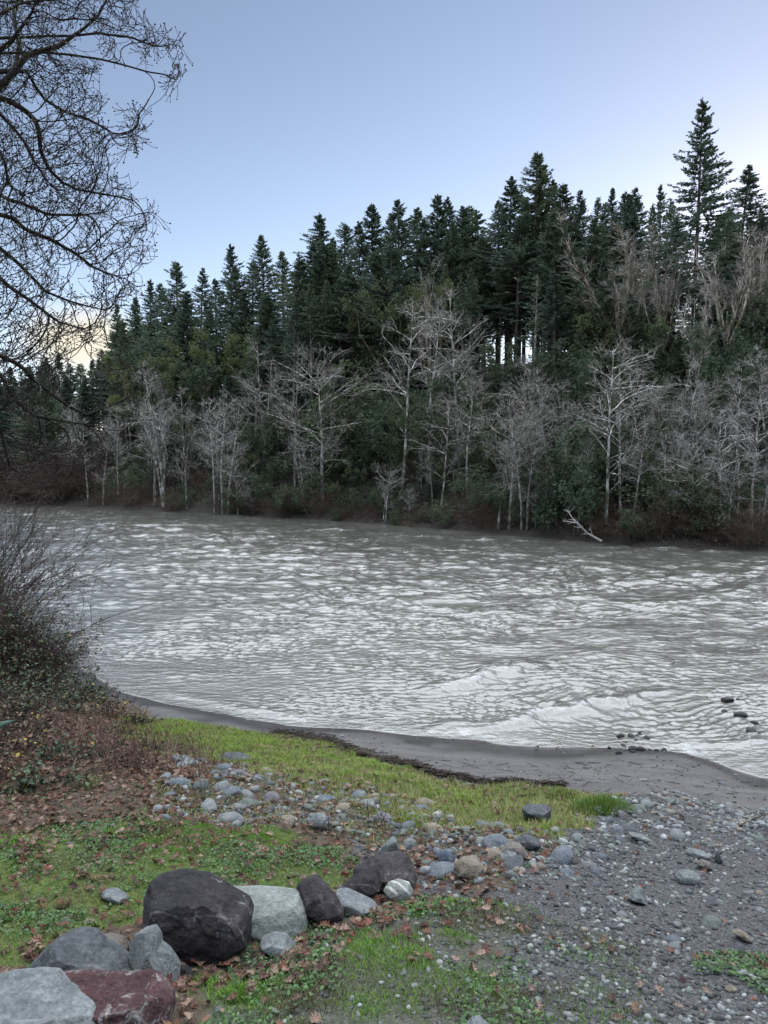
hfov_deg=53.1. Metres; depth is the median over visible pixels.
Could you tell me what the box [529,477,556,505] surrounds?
evergreen shrub
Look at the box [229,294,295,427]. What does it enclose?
fir tree
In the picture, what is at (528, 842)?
stone
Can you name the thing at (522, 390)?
evergreen shrub
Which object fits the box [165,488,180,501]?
evergreen shrub
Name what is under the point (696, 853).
stone
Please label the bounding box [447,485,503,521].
bare shrub
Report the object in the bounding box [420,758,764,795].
twig litter
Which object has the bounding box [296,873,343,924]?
boulder
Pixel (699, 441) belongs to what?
evergreen shrub
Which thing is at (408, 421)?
alder tree
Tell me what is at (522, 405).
bare shrub
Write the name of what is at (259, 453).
evergreen shrub
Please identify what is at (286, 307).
fir tree
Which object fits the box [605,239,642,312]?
fir tree
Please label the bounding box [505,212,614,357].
fir tree
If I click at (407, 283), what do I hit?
fir tree
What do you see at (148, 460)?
alder tree
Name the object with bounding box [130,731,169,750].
bramble
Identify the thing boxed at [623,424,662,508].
alder tree
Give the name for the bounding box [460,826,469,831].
cobble
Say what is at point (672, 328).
fir tree
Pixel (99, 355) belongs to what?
fir tree
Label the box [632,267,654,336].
evergreen tree
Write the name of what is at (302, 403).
fir tree
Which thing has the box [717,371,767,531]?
alder tree
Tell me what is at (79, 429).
alder tree
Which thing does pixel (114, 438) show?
alder tree
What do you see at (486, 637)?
river
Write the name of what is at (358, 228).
fir tree
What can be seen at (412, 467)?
bare shrub
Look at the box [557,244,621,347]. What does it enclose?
fir tree
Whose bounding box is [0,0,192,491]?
oak tree
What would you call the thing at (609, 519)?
bare shrub
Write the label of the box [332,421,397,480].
evergreen shrub
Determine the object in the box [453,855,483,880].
stone
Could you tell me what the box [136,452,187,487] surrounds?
evergreen shrub
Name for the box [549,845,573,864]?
cobble
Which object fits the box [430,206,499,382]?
fir tree
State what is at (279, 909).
boulder
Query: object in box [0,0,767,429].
sky
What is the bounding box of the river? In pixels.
[0,503,767,778]
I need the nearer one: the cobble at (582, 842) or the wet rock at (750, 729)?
the cobble at (582, 842)
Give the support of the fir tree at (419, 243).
on the ground at (548, 760)
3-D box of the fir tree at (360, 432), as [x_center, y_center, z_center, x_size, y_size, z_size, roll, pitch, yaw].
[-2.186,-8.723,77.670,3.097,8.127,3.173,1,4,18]
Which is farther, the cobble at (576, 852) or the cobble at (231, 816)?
the cobble at (231, 816)
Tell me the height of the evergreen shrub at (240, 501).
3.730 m
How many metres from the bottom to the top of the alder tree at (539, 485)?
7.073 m
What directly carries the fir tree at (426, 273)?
on the ground at (548, 760)
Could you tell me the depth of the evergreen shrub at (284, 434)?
79.74 m
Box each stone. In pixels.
[101,887,129,904]
[105,932,129,951]
[170,755,195,766]
[180,964,193,976]
[220,752,249,761]
[259,931,295,958]
[308,812,332,831]
[336,888,376,916]
[379,836,398,852]
[383,879,412,903]
[436,849,455,861]
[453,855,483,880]
[467,1015,487,1023]
[501,841,527,858]
[501,850,516,859]
[515,833,540,850]
[627,886,646,904]
[628,832,651,842]
[675,869,700,884]
[685,848,709,859]
[696,859,712,870]
[714,851,722,863]
[725,985,736,992]
[732,928,752,942]
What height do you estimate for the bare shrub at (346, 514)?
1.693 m
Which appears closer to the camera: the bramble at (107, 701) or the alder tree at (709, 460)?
the bramble at (107, 701)
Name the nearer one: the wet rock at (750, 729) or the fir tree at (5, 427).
the wet rock at (750, 729)
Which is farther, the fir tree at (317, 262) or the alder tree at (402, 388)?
the fir tree at (317, 262)
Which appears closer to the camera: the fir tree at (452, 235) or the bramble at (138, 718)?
the bramble at (138, 718)
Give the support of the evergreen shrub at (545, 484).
on the ground at (548, 760)
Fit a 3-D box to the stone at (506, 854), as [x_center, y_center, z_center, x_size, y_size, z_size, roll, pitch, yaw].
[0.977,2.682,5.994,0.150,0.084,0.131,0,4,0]
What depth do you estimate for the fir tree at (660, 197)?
78.70 m
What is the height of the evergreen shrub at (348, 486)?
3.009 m
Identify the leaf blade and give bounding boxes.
[0,720,15,728]
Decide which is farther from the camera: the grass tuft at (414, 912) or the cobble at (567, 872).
the cobble at (567, 872)
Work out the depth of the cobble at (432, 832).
6.79 m
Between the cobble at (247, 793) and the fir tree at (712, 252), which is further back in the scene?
the fir tree at (712, 252)
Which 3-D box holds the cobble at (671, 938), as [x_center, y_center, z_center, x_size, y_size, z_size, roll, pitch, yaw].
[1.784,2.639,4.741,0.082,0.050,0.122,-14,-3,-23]
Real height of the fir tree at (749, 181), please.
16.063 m
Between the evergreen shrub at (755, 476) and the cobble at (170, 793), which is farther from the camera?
the evergreen shrub at (755, 476)
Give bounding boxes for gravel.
[146,728,767,1023]
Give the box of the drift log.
[356,750,398,760]
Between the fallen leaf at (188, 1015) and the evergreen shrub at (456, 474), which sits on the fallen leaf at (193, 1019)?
the fallen leaf at (188, 1015)
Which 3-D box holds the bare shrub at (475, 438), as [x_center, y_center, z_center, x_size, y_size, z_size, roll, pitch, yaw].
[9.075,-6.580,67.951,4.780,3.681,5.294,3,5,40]
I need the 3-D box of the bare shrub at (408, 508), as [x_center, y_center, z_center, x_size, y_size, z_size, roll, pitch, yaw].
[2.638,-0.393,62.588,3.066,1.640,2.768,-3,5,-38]
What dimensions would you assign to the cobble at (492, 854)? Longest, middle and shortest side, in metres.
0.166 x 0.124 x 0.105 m
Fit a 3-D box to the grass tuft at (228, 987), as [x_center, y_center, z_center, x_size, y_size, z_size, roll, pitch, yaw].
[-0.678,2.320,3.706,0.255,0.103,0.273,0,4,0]
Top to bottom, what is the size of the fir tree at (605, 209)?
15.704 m
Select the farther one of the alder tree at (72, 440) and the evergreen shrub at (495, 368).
the alder tree at (72, 440)
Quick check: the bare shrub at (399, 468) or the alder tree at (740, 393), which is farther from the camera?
the bare shrub at (399, 468)
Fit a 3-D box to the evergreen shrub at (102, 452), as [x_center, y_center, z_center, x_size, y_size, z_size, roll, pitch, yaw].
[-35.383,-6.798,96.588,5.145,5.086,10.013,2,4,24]
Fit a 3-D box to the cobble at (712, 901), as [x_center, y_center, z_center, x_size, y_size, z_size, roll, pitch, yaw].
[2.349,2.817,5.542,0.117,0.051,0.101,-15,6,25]
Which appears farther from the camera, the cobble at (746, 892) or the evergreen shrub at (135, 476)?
the evergreen shrub at (135, 476)
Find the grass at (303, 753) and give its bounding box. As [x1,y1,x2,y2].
[0,711,767,1023]
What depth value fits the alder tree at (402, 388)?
66.05 m
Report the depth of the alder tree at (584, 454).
50.68 m
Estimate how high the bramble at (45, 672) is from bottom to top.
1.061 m
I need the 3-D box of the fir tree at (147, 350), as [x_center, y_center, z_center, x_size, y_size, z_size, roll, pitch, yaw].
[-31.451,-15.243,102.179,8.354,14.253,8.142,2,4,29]
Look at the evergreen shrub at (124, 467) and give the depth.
90.83 m
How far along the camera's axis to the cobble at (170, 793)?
7.53 m
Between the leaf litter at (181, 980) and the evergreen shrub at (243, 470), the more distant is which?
the evergreen shrub at (243, 470)
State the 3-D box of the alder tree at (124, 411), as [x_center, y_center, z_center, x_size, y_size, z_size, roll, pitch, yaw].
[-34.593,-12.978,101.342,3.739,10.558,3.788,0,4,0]
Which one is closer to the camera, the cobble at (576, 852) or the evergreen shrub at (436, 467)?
the cobble at (576, 852)
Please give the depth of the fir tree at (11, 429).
109.51 m
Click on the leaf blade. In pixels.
(3, 724)
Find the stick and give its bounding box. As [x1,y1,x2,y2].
[739,813,767,826]
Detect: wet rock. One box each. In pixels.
[616,733,624,737]
[628,746,636,750]
[636,746,644,750]
[721,697,733,701]
[733,711,747,717]
[746,727,756,732]
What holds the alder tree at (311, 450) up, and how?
on the ground at (548, 760)
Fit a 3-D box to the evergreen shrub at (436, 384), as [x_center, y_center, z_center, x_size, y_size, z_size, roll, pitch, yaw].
[4.069,-7.183,68.519,8.504,8.852,12.164,-3,5,-41]
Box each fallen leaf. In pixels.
[184,1012,193,1019]
[184,1016,196,1023]
[201,1015,208,1020]
[275,1018,283,1023]
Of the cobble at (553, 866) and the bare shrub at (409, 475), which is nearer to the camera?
the cobble at (553, 866)
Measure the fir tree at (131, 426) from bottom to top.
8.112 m
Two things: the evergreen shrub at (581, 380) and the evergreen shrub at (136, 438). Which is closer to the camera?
the evergreen shrub at (581, 380)
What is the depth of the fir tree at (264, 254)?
99.19 m
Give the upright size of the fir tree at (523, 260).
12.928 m
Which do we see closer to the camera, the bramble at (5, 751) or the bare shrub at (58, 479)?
the bramble at (5, 751)
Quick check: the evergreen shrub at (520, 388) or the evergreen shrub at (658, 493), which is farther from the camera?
the evergreen shrub at (520, 388)
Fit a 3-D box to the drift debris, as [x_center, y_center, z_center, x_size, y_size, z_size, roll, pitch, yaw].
[0.171,3.722,11.934,1.103,0.954,6.261,-3,5,-42]
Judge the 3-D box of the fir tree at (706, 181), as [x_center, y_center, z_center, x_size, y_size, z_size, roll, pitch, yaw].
[25.739,-21.488,63.444,9.445,23.778,10.154,2,4,31]
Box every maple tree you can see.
[554,206,662,405]
[631,221,700,405]
[669,279,721,406]
[679,226,767,363]
[728,226,767,363]
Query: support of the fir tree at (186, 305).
on the ground at (548, 760)
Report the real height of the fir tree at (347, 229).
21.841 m
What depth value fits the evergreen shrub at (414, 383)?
85.63 m
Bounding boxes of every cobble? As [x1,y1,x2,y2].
[160,772,171,779]
[164,792,174,798]
[169,777,191,786]
[177,761,187,768]
[193,779,209,791]
[200,798,217,812]
[214,763,231,769]
[214,780,229,791]
[216,769,236,773]
[217,811,243,825]
[222,786,241,796]
[232,803,244,810]
[235,769,246,774]
[239,797,260,807]
[241,789,254,799]
[263,791,279,803]
[280,814,295,825]
[301,804,314,810]
[316,794,331,801]
[333,803,350,809]
[335,813,348,820]
[350,790,366,798]
[361,799,374,808]
[374,810,393,823]
[392,823,401,829]
[401,820,415,829]
[403,838,416,845]
[406,844,417,849]
[414,804,428,810]
[416,797,435,804]
[424,822,441,831]
[427,844,433,850]
[428,830,436,836]
[428,861,453,879]
[437,849,454,854]
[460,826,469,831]
[475,820,492,827]
[482,834,507,847]
[487,849,500,860]
[491,821,504,827]
[502,854,524,870]
[547,864,558,868]
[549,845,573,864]
[560,868,573,876]
[571,833,582,838]
[573,849,579,855]
[573,875,582,880]
[578,839,586,847]
[583,861,597,867]
[590,866,600,874]
[613,825,623,832]
[615,835,623,842]
[616,810,628,818]
[616,911,625,916]
[619,824,635,831]
[632,804,645,810]
[640,799,652,807]
[647,842,657,846]
[665,797,674,804]
[665,934,681,941]
[668,941,684,951]
[669,828,685,840]
[673,921,682,928]
[692,834,700,839]
[696,871,706,877]
[702,915,720,926]
[704,897,717,905]
[707,842,715,846]
[708,887,719,892]
[712,805,724,809]
[717,809,724,815]
[725,802,732,806]
[730,822,737,828]
[733,942,745,950]
[743,890,751,894]
[744,847,756,851]
[752,835,765,840]
[755,890,764,894]
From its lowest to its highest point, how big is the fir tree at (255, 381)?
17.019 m
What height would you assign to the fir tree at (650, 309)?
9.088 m
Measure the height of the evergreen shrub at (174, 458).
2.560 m
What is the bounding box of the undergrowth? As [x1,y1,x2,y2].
[15,358,767,550]
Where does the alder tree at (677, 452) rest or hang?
on the ground at (548, 760)
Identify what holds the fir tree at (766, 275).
on the ground at (548, 760)
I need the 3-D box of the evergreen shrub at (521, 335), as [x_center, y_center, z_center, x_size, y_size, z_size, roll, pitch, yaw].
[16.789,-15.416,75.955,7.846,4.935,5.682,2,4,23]
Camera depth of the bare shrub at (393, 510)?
62.64 m
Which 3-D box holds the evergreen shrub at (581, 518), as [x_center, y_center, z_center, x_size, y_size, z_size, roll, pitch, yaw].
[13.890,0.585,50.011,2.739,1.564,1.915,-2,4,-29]
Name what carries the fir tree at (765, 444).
on the ground at (548, 760)
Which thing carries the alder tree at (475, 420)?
on the ground at (548, 760)
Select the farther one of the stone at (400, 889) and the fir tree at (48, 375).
the fir tree at (48, 375)
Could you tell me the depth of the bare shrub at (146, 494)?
84.02 m
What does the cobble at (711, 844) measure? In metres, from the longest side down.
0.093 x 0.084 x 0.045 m
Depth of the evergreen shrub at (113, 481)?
87.13 m
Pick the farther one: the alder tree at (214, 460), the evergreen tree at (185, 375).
the evergreen tree at (185, 375)
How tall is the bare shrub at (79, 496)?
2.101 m
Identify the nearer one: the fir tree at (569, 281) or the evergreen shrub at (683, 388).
the evergreen shrub at (683, 388)
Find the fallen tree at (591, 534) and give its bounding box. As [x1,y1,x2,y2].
[563,507,601,541]
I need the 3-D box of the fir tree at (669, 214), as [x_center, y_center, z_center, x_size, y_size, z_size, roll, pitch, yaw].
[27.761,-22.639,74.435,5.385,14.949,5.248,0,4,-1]
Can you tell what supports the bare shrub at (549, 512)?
on the ground at (548, 760)
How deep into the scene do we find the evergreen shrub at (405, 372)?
85.68 m
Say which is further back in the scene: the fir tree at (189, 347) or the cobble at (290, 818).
the fir tree at (189, 347)
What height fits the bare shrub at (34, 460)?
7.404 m
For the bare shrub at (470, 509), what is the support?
on the ground at (548, 760)
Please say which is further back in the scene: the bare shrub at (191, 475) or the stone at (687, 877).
the bare shrub at (191, 475)
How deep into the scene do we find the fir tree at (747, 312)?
62.40 m
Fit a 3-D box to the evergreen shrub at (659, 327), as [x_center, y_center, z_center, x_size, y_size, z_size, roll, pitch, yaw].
[21.958,-11.040,62.012,9.302,8.046,10.242,1,4,12]
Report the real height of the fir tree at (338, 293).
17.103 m
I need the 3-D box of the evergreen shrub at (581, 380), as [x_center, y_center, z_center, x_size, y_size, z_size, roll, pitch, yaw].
[17.842,-9.135,59.947,8.288,8.082,7.527,-1,4,-9]
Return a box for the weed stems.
[0,702,243,782]
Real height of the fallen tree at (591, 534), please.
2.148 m
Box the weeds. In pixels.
[0,773,767,1023]
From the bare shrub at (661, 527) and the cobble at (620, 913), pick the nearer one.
the cobble at (620, 913)
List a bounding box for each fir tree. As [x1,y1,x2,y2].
[0,370,69,461]
[0,385,23,464]
[0,406,24,470]
[1,366,20,406]
[1,384,18,455]
[2,377,80,489]
[2,403,19,458]
[8,386,24,449]
[35,422,57,462]
[41,358,58,428]
[46,353,71,440]
[50,363,112,450]
[52,378,88,462]
[53,363,102,439]
[53,373,75,426]
[61,381,116,471]
[67,374,107,458]
[74,348,112,442]
[75,360,112,446]
[77,321,136,444]
[89,359,108,425]
[94,334,126,427]
[95,304,127,429]
[98,320,143,452]
[101,320,156,397]
[103,383,128,440]
[107,297,145,355]
[112,315,143,434]
[117,414,135,432]
[123,345,171,443]
[127,261,207,368]
[134,279,168,356]
[134,294,224,407]
[136,320,180,418]
[136,336,183,432]
[137,283,174,352]
[145,304,182,438]
[155,291,207,407]
[164,329,215,441]
[185,268,220,354]
[186,310,237,436]
[196,243,257,392]
[202,266,257,418]
[202,278,230,347]
[209,290,258,407]
[213,375,240,468]
[225,261,266,374]
[227,235,290,380]
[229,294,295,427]
[232,292,292,414]
[234,341,277,427]
[243,326,269,450]
[245,251,300,336]
[255,242,331,404]
[258,345,298,423]
[258,378,289,466]
[261,319,283,410]
[264,242,364,402]
[268,246,368,399]
[270,254,323,402]
[276,265,301,404]
[276,340,308,423]
[277,212,346,339]
[277,250,358,418]
[279,222,365,304]
[280,297,307,464]
[289,364,314,421]
[295,290,350,435]
[296,283,324,441]
[313,278,340,443]
[317,264,393,422]
[319,250,417,403]
[319,298,338,434]
[329,277,348,423]
[330,237,348,286]
[332,335,366,407]
[333,286,376,397]
[339,221,384,314]
[343,203,394,294]
[345,298,385,405]
[348,271,387,391]
[348,279,376,379]
[350,395,369,459]
[356,241,427,396]
[361,199,428,375]
[367,214,407,281]
[382,207,428,370]
[383,266,419,382]
[394,193,450,352]
[396,218,438,363]
[397,310,419,392]
[398,270,431,383]
[400,263,465,400]
[401,222,489,372]
[405,254,449,422]
[414,249,488,366]
[418,240,478,354]
[418,264,468,405]
[426,297,472,395]
[430,197,465,247]
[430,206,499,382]
[440,205,497,375]
[448,260,510,392]
[451,275,475,431]
[452,249,505,354]
[454,239,513,378]
[457,237,514,383]
[460,209,502,352]
[464,269,484,421]
[467,176,540,366]
[475,261,490,388]
[483,151,569,366]
[483,199,528,364]
[483,215,567,374]
[485,248,529,338]
[491,261,511,386]
[498,197,552,359]
[499,251,515,365]
[501,257,506,366]
[503,203,540,361]
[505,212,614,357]
[505,272,515,367]
[515,252,529,371]
[515,271,588,416]
[515,273,554,449]
[518,236,570,330]
[523,183,590,350]
[538,247,591,351]
[541,242,584,351]
[541,256,557,370]
[543,260,609,406]
[544,178,567,351]
[547,224,587,318]
[557,189,592,299]
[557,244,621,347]
[560,217,641,350]
[568,203,585,351]
[572,257,626,399]
[584,197,609,244]
[591,202,622,284]
[596,187,633,263]
[600,217,639,294]
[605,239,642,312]
[605,293,655,392]
[610,192,650,277]
[611,193,650,286]
[620,187,654,279]
[622,347,664,428]
[630,300,671,399]
[631,204,667,312]
[634,270,681,356]
[635,97,756,385]
[637,288,675,349]
[643,216,706,325]
[644,184,675,320]
[652,308,680,369]
[657,201,687,317]
[657,268,690,342]
[686,249,745,353]
[691,223,727,308]
[692,206,757,306]
[697,233,767,313]
[701,164,767,275]
[706,264,741,366]
[718,376,736,443]
[725,327,764,412]
[736,290,759,345]
[739,219,758,284]
[747,212,767,281]
[748,419,767,496]
[749,199,767,282]
[753,238,767,300]
[755,266,767,330]
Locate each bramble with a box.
[0,607,108,690]
[0,639,48,698]
[0,648,79,717]
[0,666,70,733]
[0,685,78,759]
[0,728,44,783]
[0,752,80,799]
[10,728,98,763]
[11,648,94,696]
[29,664,110,712]
[44,753,97,791]
[55,666,120,703]
[57,733,145,765]
[71,682,139,718]
[95,734,177,774]
[99,714,133,734]
[118,701,165,725]
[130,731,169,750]
[294,803,353,841]
[363,799,415,839]
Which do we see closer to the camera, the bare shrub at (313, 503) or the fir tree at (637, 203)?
the bare shrub at (313, 503)
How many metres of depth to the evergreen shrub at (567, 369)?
63.84 m
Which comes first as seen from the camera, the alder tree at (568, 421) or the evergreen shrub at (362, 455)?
the alder tree at (568, 421)
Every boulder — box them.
[0,967,95,1023]
[28,926,132,970]
[64,969,175,1023]
[129,924,181,982]
[142,868,253,965]
[234,885,310,942]
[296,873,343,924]
[338,867,381,897]
[353,851,416,898]
[522,804,550,822]
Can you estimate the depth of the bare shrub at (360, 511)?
65.38 m
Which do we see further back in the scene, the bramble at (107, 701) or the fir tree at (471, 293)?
the fir tree at (471, 293)
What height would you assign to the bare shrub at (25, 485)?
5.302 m
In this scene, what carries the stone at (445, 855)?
on the ground at (548, 760)
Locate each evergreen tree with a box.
[99,337,208,451]
[110,319,283,445]
[119,360,220,470]
[187,322,259,450]
[335,278,423,400]
[403,278,478,403]
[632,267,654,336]
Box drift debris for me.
[265,727,576,787]
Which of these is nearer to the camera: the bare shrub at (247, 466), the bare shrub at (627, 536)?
the bare shrub at (627, 536)
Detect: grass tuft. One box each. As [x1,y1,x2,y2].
[5,900,33,913]
[69,769,102,790]
[195,776,216,800]
[219,977,267,1005]
[405,902,436,917]
[433,927,479,948]
[542,783,583,800]
[569,792,636,816]
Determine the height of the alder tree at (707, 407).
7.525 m
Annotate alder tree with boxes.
[7,399,45,463]
[31,406,57,472]
[51,429,86,485]
[57,402,84,496]
[58,408,85,465]
[60,400,104,461]
[69,417,98,505]
[89,416,124,505]
[90,401,126,472]
[103,405,135,500]
[111,378,132,450]
[116,365,173,506]
[118,427,167,489]
[124,356,179,505]
[134,388,185,474]
[137,400,179,489]
[151,380,173,472]
[159,388,203,509]
[162,408,179,482]
[169,413,209,486]
[191,398,226,512]
[191,414,216,473]
[192,382,213,466]
[196,431,229,504]
[197,406,240,495]
[202,389,243,513]
[202,414,230,457]
[207,451,258,514]
[221,397,261,513]
[223,335,292,468]
[235,382,261,465]
[239,486,258,513]
[257,340,384,506]
[266,344,328,497]
[275,415,314,493]
[295,442,334,491]
[319,409,336,458]
[325,368,339,426]
[356,299,473,492]
[375,461,410,521]
[389,396,421,466]
[397,293,471,480]
[397,487,420,518]
[399,392,481,513]
[408,282,497,476]
[411,448,429,488]
[420,451,433,506]
[438,396,461,456]
[442,403,474,485]
[444,367,495,505]
[457,422,472,478]
[469,366,493,428]
[474,390,550,530]
[477,354,577,526]
[484,386,527,529]
[493,445,525,487]
[502,384,546,478]
[512,363,571,514]
[515,394,556,530]
[529,426,568,527]
[532,384,587,475]
[539,377,586,447]
[543,416,561,447]
[544,462,557,524]
[560,335,676,533]
[565,438,604,530]
[583,347,668,524]
[607,363,674,519]
[623,415,660,529]
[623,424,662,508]
[624,384,692,530]
[639,403,666,461]
[649,427,738,535]
[655,388,707,458]
[657,356,736,473]
[667,439,694,486]
[670,341,734,466]
[676,397,766,532]
[690,379,721,448]
[697,439,767,537]
[699,414,736,508]
[700,431,726,490]
[715,362,762,519]
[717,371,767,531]
[729,339,767,490]
[744,376,767,467]
[753,453,767,538]
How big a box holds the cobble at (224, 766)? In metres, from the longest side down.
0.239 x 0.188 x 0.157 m
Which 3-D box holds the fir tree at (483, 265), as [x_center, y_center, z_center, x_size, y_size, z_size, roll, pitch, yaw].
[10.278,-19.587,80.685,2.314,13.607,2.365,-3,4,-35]
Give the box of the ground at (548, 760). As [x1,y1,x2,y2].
[0,362,767,1023]
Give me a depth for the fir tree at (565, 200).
78.95 m
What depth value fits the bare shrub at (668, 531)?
46.57 m
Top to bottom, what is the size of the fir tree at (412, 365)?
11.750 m
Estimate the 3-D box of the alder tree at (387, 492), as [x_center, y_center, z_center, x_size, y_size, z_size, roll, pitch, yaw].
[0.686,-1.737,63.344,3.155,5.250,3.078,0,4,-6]
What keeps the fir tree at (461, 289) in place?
on the ground at (548, 760)
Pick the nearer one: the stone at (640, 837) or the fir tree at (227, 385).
the stone at (640, 837)
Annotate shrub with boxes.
[0,429,146,585]
[0,444,108,493]
[0,449,113,497]
[0,450,39,499]
[0,451,60,504]
[0,452,86,499]
[0,454,45,500]
[0,454,58,497]
[0,486,156,654]
[0,491,142,631]
[0,542,115,676]
[0,572,117,692]
[1,447,113,499]
[3,459,51,498]
[5,452,110,504]
[8,433,125,482]
[35,458,114,492]
[51,455,120,491]
[73,488,85,499]
[78,439,122,469]
[80,449,121,470]
[80,486,109,505]
[82,477,101,490]
[87,464,149,498]
[88,463,107,479]
[92,445,136,470]
[99,489,119,505]
[101,462,138,481]
[103,478,134,504]
[108,493,135,507]
[112,463,150,496]
[113,437,176,474]
[114,426,135,447]
[116,483,145,504]
[119,491,144,507]
[120,436,144,449]
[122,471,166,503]
[125,429,162,460]
[131,481,159,498]
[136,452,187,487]
[155,500,175,511]
[158,496,183,510]
[161,449,183,468]
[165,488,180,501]
[166,404,247,473]
[166,426,190,446]
[166,489,201,504]
[170,494,191,508]
[177,483,201,499]
[180,457,215,492]
[187,457,218,483]
[201,470,240,502]
[205,452,255,492]
[205,470,243,503]
[208,485,244,513]
[210,477,247,511]
[215,384,307,475]
[216,478,274,513]
[225,436,262,467]
[235,353,329,462]
[236,409,269,447]
[238,453,254,475]
[239,498,258,515]
[241,497,266,515]
[243,474,292,507]
[244,453,286,491]
[247,481,308,516]
[249,440,291,473]
[251,437,298,484]
[255,481,312,517]
[272,468,340,513]
[272,491,311,513]
[274,437,350,484]
[284,431,368,491]
[290,481,342,518]
[290,485,328,512]
[292,359,412,475]
[294,378,362,460]
[303,467,367,509]
[306,498,331,512]
[311,496,341,515]
[315,456,367,489]
[316,456,358,483]
[328,507,347,520]
[331,504,358,520]
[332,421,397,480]
[338,435,375,464]
[341,458,379,485]
[342,485,383,510]
[343,474,376,499]
[347,494,377,518]
[349,473,383,494]
[352,370,442,470]
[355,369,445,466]
[358,499,388,519]
[360,458,399,477]
[360,467,381,485]
[364,462,420,503]
[368,483,419,514]
[369,390,434,476]
[372,378,482,468]
[373,465,395,482]
[376,356,424,388]
[381,458,410,476]
[383,483,408,501]
[385,503,404,517]
[387,451,434,484]
[388,509,421,525]
[389,508,412,523]
[397,499,418,513]
[398,459,433,488]
[399,372,422,391]
[399,493,428,514]
[409,381,425,394]
[411,510,435,521]
[412,436,478,481]
[413,481,439,500]
[413,505,435,521]
[415,430,494,473]
[429,487,491,528]
[431,500,462,524]
[433,382,454,417]
[434,455,500,490]
[438,341,522,434]
[442,411,491,443]
[442,518,457,527]
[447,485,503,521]
[448,416,549,472]
[448,441,501,472]
[448,458,550,526]
[449,470,491,501]
[451,339,529,438]
[452,487,498,529]
[455,419,517,476]
[460,426,494,454]
[461,503,503,529]
[464,472,512,517]
[464,498,515,530]
[473,357,535,405]
[490,505,525,526]
[496,423,546,459]
[498,499,558,528]
[500,371,548,396]
[506,372,543,405]
[511,388,545,416]
[515,324,610,423]
[516,483,556,504]
[517,408,570,448]
[518,330,563,372]
[519,448,569,492]
[523,494,562,524]
[526,338,610,444]
[529,408,701,515]
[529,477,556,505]
[530,438,626,529]
[535,406,605,476]
[538,427,570,447]
[539,473,613,521]
[543,505,583,532]
[549,343,671,439]
[554,398,659,512]
[558,288,682,414]
[558,470,631,527]
[563,512,612,542]
[570,511,616,536]
[575,468,638,517]
[575,510,612,531]
[578,503,613,529]
[579,326,689,408]
[583,499,637,535]
[585,466,650,518]
[598,315,694,422]
[600,476,706,540]
[605,514,646,542]
[609,450,708,521]
[609,513,646,535]
[612,374,676,425]
[616,508,658,538]
[622,453,690,523]
[628,399,708,442]
[629,471,715,521]
[630,495,687,539]
[631,362,762,485]
[648,461,738,537]
[650,317,725,400]
[651,312,767,401]
[651,488,719,536]
[652,428,743,475]
[654,456,731,499]
[657,515,683,538]
[661,377,719,411]
[661,420,720,473]
[666,351,767,438]
[668,332,767,453]
[668,489,752,539]
[669,437,728,479]
[675,277,767,366]
[685,484,757,522]
[693,382,763,460]
[698,509,750,544]
[700,526,732,543]
[702,448,758,490]
[704,341,767,410]
[707,279,767,355]
[709,465,767,514]
[710,492,767,541]
[714,519,759,548]
[718,476,767,547]
[718,520,766,550]
[728,484,767,530]
[733,514,767,537]
[734,462,766,496]
[747,519,767,546]
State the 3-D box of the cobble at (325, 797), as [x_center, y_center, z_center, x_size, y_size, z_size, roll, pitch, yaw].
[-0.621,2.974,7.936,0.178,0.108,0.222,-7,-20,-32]
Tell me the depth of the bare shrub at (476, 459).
63.17 m
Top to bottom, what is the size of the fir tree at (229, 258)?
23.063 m
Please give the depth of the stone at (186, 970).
3.91 m
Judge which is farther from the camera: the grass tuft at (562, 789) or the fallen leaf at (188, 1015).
the grass tuft at (562, 789)
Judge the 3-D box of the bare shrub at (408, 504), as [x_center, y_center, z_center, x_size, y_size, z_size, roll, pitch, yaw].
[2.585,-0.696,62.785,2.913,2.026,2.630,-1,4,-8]
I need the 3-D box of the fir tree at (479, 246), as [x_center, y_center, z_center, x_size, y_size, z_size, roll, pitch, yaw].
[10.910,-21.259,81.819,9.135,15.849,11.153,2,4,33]
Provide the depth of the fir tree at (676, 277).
68.45 m
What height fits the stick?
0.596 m
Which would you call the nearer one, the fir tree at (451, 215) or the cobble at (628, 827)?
the cobble at (628, 827)
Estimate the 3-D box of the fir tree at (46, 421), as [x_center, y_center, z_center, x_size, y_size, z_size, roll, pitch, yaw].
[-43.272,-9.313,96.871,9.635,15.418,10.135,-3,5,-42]
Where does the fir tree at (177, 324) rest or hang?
on the ground at (548, 760)
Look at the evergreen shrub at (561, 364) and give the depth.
64.87 m
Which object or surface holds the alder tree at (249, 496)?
on the ground at (548, 760)
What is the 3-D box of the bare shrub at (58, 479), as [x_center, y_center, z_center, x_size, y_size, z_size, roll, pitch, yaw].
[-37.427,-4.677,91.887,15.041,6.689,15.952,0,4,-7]
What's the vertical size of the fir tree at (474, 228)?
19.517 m
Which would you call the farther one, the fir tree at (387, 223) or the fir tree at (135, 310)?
the fir tree at (135, 310)
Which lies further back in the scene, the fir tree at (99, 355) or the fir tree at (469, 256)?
the fir tree at (99, 355)
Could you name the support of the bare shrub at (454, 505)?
on the ground at (548, 760)
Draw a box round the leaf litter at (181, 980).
[0,708,767,1023]
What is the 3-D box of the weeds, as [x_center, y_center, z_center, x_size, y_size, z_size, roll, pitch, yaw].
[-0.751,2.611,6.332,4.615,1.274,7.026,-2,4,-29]
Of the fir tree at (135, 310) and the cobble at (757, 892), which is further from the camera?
the fir tree at (135, 310)
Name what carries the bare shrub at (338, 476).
on the ground at (548, 760)
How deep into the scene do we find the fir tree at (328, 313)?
82.72 m
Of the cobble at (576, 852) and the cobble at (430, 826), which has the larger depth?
the cobble at (430, 826)

